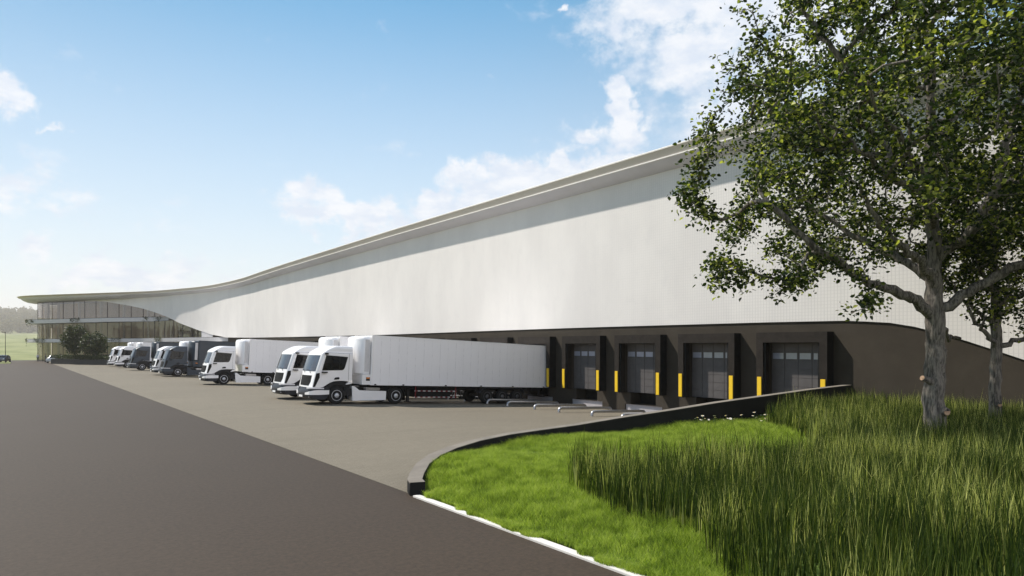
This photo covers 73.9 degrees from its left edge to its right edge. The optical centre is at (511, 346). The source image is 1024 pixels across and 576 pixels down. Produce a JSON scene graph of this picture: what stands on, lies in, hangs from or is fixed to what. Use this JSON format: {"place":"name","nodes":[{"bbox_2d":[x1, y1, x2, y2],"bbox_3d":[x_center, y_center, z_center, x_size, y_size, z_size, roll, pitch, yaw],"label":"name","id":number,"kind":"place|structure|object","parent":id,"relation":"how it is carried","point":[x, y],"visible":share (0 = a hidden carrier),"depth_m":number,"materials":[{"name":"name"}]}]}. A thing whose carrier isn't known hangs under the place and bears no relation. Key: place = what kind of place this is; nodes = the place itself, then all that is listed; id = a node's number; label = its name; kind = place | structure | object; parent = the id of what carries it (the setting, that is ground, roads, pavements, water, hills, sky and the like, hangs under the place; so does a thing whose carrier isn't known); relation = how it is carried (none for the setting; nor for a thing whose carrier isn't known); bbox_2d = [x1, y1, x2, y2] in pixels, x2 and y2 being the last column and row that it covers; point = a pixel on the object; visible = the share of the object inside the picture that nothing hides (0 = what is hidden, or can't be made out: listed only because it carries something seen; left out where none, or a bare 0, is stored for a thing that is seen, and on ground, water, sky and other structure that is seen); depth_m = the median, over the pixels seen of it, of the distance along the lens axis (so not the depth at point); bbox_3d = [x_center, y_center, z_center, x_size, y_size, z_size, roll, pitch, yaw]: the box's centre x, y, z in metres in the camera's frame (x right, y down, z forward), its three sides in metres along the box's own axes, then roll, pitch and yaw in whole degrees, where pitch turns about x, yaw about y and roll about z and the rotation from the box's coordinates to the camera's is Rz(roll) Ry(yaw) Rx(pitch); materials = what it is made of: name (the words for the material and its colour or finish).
{"place":"outdoors","nodes":[
{"label":"outdoors","id":0,"kind":"place"},
{"bbox_2d":[0,330,36,359],"bbox_3d":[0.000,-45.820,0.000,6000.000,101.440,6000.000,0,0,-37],"label":"field","id":1,"kind":"structure","parent":0,"point":[18,347],"depth_m":471.24,"materials":[{"name":"green plant"}]},
{"bbox_2d":[0,306,36,332],"bbox_3d":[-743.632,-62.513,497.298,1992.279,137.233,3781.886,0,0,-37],"label":"wood","id":2,"kind":"object","parent":1,"relation":"on","point":[11,319],"visible":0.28,"depth_m":1706.26,"materials":[{"name":"green plant"}]},
{"bbox_2d":[0,360,624,575],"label":"road","id":3,"kind":"structure","parent":0,"point":[98,478],"depth_m":13.87,"materials":[{"name":"grey asphalt"}]},
{"bbox_2d":[413,495,643,575],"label":"kerb","id":4,"kind":"structure","parent":3,"relation":"on","point":[558,547],"depth_m":11.46,"materials":[{"name":"white concrete"}]},
{"bbox_2d":[49,362,638,492],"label":"yard paving","id":5,"kind":"structure","parent":0,"point":[386,442],"depth_m":32.08,"materials":[{"name":"grey concrete"}]},
{"bbox_2d":[46,355,58,362],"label":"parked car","id":6,"kind":"object","parent":5,"relation":"on","point":[48,360],"visible":0.31,"depth_m":136.03,"materials":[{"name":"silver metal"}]},
{"bbox_2d":[51,354,108,364],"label":"hedge planter","id":7,"kind":"object","parent":5,"relation":"on","point":[80,359],"visible":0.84,"depth_m":125.13,"materials":[{"name":"plastic"}]},
{"bbox_2d":[59,325,89,356],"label":"planter tree","id":8,"kind":"object","parent":7,"relation":"in","point":[70,337],"visible":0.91,"depth_m":125.79,"materials":[{"name":"green plant"}]},
{"bbox_2d":[77,331,112,355],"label":"planter tree","id":9,"kind":"object","parent":7,"relation":"in","point":[95,343],"visible":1,"depth_m":123.91,"materials":[{"name":"green plant"}]},
{"bbox_2d":[107,342,140,364],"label":"articulated truck","id":10,"kind":"object","parent":5,"relation":"on","point":[113,355],"visible":0.2,"depth_m":112.07,"materials":[{"name":"metal"}]},
{"bbox_2d":[114,342,152,367],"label":"articulated truck","id":11,"kind":"object","parent":5,"relation":"on","point":[123,355],"visible":0.3,"depth_m":105.28,"materials":[{"name":"metal"}]},
{"bbox_2d":[127,342,178,369],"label":"articulated truck","id":12,"kind":"object","parent":5,"relation":"on","point":[139,358],"visible":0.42,"depth_m":94.34,"materials":[{"name":"metal"}]},
{"bbox_2d":[150,341,194,374],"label":"articulated truck","id":13,"kind":"object","parent":5,"relation":"on","point":[158,357],"visible":0.16,"depth_m":78.63,"materials":[{"name":"metal"}]},
{"bbox_2d":[158,340,243,376],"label":"articulated truck","id":14,"kind":"object","parent":5,"relation":"on","point":[174,358],"visible":0.31,"depth_m":75.46,"materials":[{"name":"metal"}]},
{"bbox_2d":[199,339,317,384],"bbox_3d":[-20.015,1.586,64.144,17.335,4.075,2.640,3,-2,-37],"label":"articulated truck","id":15,"kind":"object","parent":5,"relation":"on","point":[255,360],"visible":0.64,"depth_m":60.29,"materials":[{"name":"metal"}]},
{"bbox_2d":[271,336,492,398],"bbox_3d":[-7.950,1.586,47.943,17.335,4.075,2.640,3,-2,-37],"label":"articulated truck","id":16,"kind":"object","parent":5,"relation":"on","point":[289,370],"visible":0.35,"depth_m":42.62,"materials":[{"name":"metal"}]},
{"bbox_2d":[296,335,547,403],"bbox_3d":[-5.071,1.586,44.078,17.335,4.075,2.640,3,-2,-37],"label":"articulated truck","id":17,"kind":"object","parent":5,"relation":"on","point":[393,369],"visible":0.98,"depth_m":42.12,"materials":[{"name":"white paint"}]},
{"bbox_2d":[486,399,537,403],"bbox_3d":[0.056,3.753,46.300,4.356,0.585,0.160,0,0,-37],"label":"wheel guide","id":18,"kind":"object","parent":5,"relation":"on","point":[487,401],"visible":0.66,"depth_m":46.09,"materials":[{"name":"metal"}]},
{"bbox_2d":[506,401,558,405],"bbox_3d":[1.400,3.753,44.495,4.356,0.585,0.160,0,0,-37],"label":"wheel guide","id":19,"kind":"object","parent":5,"relation":"on","point":[509,402],"visible":0.77,"depth_m":44.29,"materials":[{"name":"metal"}]},
{"bbox_2d":[533,404,585,409],"bbox_3d":[3.043,3.753,42.290,4.356,0.585,0.160,0,0,-37],"label":"wheel guide","id":20,"kind":"object","parent":5,"relation":"on","point":[535,406],"visible":0.62,"depth_m":42.02,"materials":[{"name":"metal"}]},
{"bbox_2d":[557,406,611,412],"bbox_3d":[4.386,3.753,40.485,4.356,0.585,0.160,0,0,-37],"label":"wheel guide","id":21,"kind":"object","parent":5,"relation":"on","point":[584,407],"visible":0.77,"depth_m":40.33,"materials":[{"name":"metal"}]},
{"bbox_2d":[590,410,645,415],"bbox_3d":[6.029,3.753,38.280,4.356,0.585,0.160,0,0,-37],"label":"wheel guide","id":22,"kind":"object","parent":5,"relation":"on","point":[614,411],"visible":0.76,"depth_m":38.04,"materials":[{"name":"metal"}]},
{"bbox_2d":[407,384,851,495],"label":"retaining wall","id":23,"kind":"structure","parent":5,"relation":"on","point":[745,407],"depth_m":24.35,"materials":[{"name":"concrete"}]},
{"bbox_2d":[0,0,1018,311],"label":"sky","id":24,"kind":"structure","parent":0,"point":[146,145],"materials":[{"name":"blue"}]},
{"bbox_2d":[17,45,1023,412],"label":"warehouse","id":25,"kind":"structure","parent":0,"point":[595,287],"depth_m":43.38,"materials":[{"name":"metal"}]},
{"bbox_2d":[574,344,594,389],"bbox_3d":[5.097,1.320,45.441,0.060,3.040,2.900,0,0,-37],"label":"overhead door","id":26,"kind":"structure","parent":25,"relation":"in","point":[584,354],"depth_m":45.69,"materials":[{"name":"grey metal"}]},
{"bbox_2d":[627,343,654,393],"bbox_3d":[8.084,1.320,41.431,0.060,3.040,2.900,0,0,-37],"label":"overhead door","id":27,"kind":"structure","parent":25,"relation":"in","point":[640,356],"depth_m":41.61,"materials":[{"name":"grey metal"}]},
{"bbox_2d":[692,343,726,398],"bbox_3d":[11.070,1.320,37.421,0.060,3.040,2.900,0,0,-37],"label":"overhead door","id":28,"kind":"structure","parent":25,"relation":"in","point":[709,360],"depth_m":37.59,"materials":[{"name":"grey metal"}]},
{"bbox_2d":[772,342,818,393],"bbox_3d":[14.057,1.320,33.411,0.060,3.040,2.900,0,0,-37],"label":"overhead door","id":29,"kind":"structure","parent":25,"relation":"in","point":[794,365],"depth_m":33.55,"materials":[{"name":"grey metal"}]},
{"bbox_2d":[422,412,1017,575],"bbox_3d":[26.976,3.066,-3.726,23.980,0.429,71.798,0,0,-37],"label":"lawn ground","id":30,"kind":"structure","parent":0,"point":[817,569],"depth_m":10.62,"materials":[{"name":"green plant"}]},
{"bbox_2d":[666,0,1023,437],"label":"broadleaf tree","id":31,"kind":"object","parent":30,"relation":"on","point":[938,135],"visible":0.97,"depth_m":19.69,"materials":[{"name":"green plant"}]},
{"bbox_2d":[902,117,1023,422],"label":"broadleaf tree","id":32,"kind":"object","parent":30,"relation":"on","point":[996,311],"visible":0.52,"depth_m":22.16,"materials":[{"name":"green plant"}]},
{"bbox_2d":[563,379,1023,575],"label":"tall grass","id":33,"kind":"structure","parent":0,"point":[891,461],"depth_m":12.04,"materials":[{"name":"green plant"}]},
{"label":"verge","id":34,"kind":"structure","parent":0,"visible":0},
{"bbox_2d":[3,332,5,362],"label":"lamp post","id":35,"kind":"object","parent":34,"relation":"on","point":[5,346],"visible":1,"depth_m":137.95,"materials":[{"name":"metal"}]},
{"bbox_2d":[0,355,10,361],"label":"parked car","id":36,"kind":"object","parent":34,"relation":"on","point":[2,357],"visible":0.87,"depth_m":142.49,"materials":[{"name":"grey paint"}]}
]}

